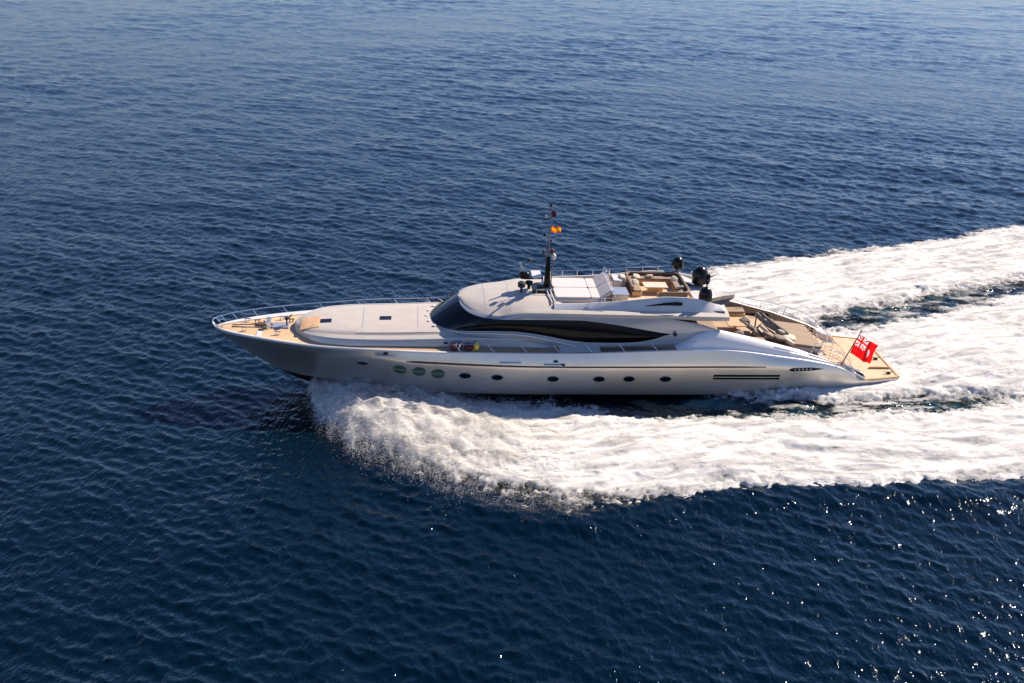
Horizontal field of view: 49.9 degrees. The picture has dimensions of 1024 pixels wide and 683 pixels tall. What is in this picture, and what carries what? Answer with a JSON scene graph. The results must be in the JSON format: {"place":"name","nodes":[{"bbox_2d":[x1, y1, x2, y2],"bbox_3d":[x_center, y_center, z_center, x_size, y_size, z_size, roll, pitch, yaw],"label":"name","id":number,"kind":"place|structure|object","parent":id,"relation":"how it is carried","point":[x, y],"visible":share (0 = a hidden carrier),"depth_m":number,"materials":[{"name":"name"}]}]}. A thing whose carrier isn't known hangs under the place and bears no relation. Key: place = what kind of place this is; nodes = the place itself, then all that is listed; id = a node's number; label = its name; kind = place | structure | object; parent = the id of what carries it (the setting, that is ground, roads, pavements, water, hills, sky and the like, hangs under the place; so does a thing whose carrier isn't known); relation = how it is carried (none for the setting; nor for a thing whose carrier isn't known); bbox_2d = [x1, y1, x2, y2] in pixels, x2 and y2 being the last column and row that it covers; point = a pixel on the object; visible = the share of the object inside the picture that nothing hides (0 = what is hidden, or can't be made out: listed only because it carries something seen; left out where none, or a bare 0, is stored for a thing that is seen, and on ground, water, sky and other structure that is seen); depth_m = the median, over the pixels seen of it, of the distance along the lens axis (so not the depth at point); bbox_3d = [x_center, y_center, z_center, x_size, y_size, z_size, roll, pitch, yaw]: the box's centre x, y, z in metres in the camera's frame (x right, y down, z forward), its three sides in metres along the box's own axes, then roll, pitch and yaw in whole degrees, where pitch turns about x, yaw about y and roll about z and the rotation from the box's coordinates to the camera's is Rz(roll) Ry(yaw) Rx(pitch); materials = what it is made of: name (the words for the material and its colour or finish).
{"place":"outdoors","nodes":[
{"label":"outdoors","id":0,"kind":"place"},
{"bbox_2d":[0,0,1023,682],"bbox_3d":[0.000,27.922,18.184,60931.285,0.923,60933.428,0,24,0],"label":"sea","id":1,"kind":"structure","parent":0,"point":[190,492],"depth_m":91.55,"materials":[{"name":"liquid"}]},
{"bbox_2d":[212,203,899,394],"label":"motor yacht","id":2,"kind":"object","parent":1,"relation":"on","point":[651,332],"visible":0.98,"depth_m":71.19,"materials":[{"name":"silver metal"}]},
{"bbox_2d":[450,343,462,350],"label":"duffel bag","id":3,"kind":"object","parent":2,"relation":"on","point":[454,347],"visible":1,"depth_m":69.75,"materials":[{"name":"red fabric"}]},
{"bbox_2d":[464,345,472,350],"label":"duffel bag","id":4,"kind":"object","parent":2,"relation":"on","point":[468,347],"visible":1,"depth_m":69.85,"materials":[{"name":"red fabric"}]},
{"bbox_2d":[473,342,478,350],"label":"fender","id":5,"kind":"object","parent":2,"relation":"on","point":[476,347],"visible":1,"depth_m":69.89,"materials":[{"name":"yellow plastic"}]},
{"bbox_2d":[551,210,555,217],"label":"pennant","id":6,"kind":"object","parent":2,"relation":"attached to","point":[553,213],"visible":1,"depth_m":70.72,"materials":[{"name":"red fabric"}]},
{"bbox_2d":[551,224,560,232],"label":"courtesy flag","id":7,"kind":"object","parent":2,"relation":"attached to","point":[556,229],"visible":1,"depth_m":71.17,"materials":[{"name":"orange fabric"}]},
{"bbox_2d":[734,330,743,334],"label":"cushion","id":8,"kind":"object","parent":2,"relation":"on","point":[740,332],"visible":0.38,"depth_m":72.56,"materials":[{"name":"grey fabric"}]},
{"bbox_2d":[739,312,795,345],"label":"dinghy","id":9,"kind":"object","parent":2,"relation":"on","point":[784,335],"visible":0.97,"depth_m":74.31,"materials":[{"name":"grey rubber"}]},
{"bbox_2d":[841,330,877,364],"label":"ensign flag","id":10,"kind":"object","parent":2,"relation":"attached to","point":[863,348],"visible":0.99,"depth_m":73.75,"materials":[{"name":"red fabric"}]},
{"bbox_2d":[304,224,1017,521],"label":"spray","id":11,"kind":"object","parent":1,"relation":"on","point":[359,452],"visible":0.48,"depth_m":65.22,"materials":[{"name":"white liquid"}]},
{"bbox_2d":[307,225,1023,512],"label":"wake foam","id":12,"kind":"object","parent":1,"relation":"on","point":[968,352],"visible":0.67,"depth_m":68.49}
]}

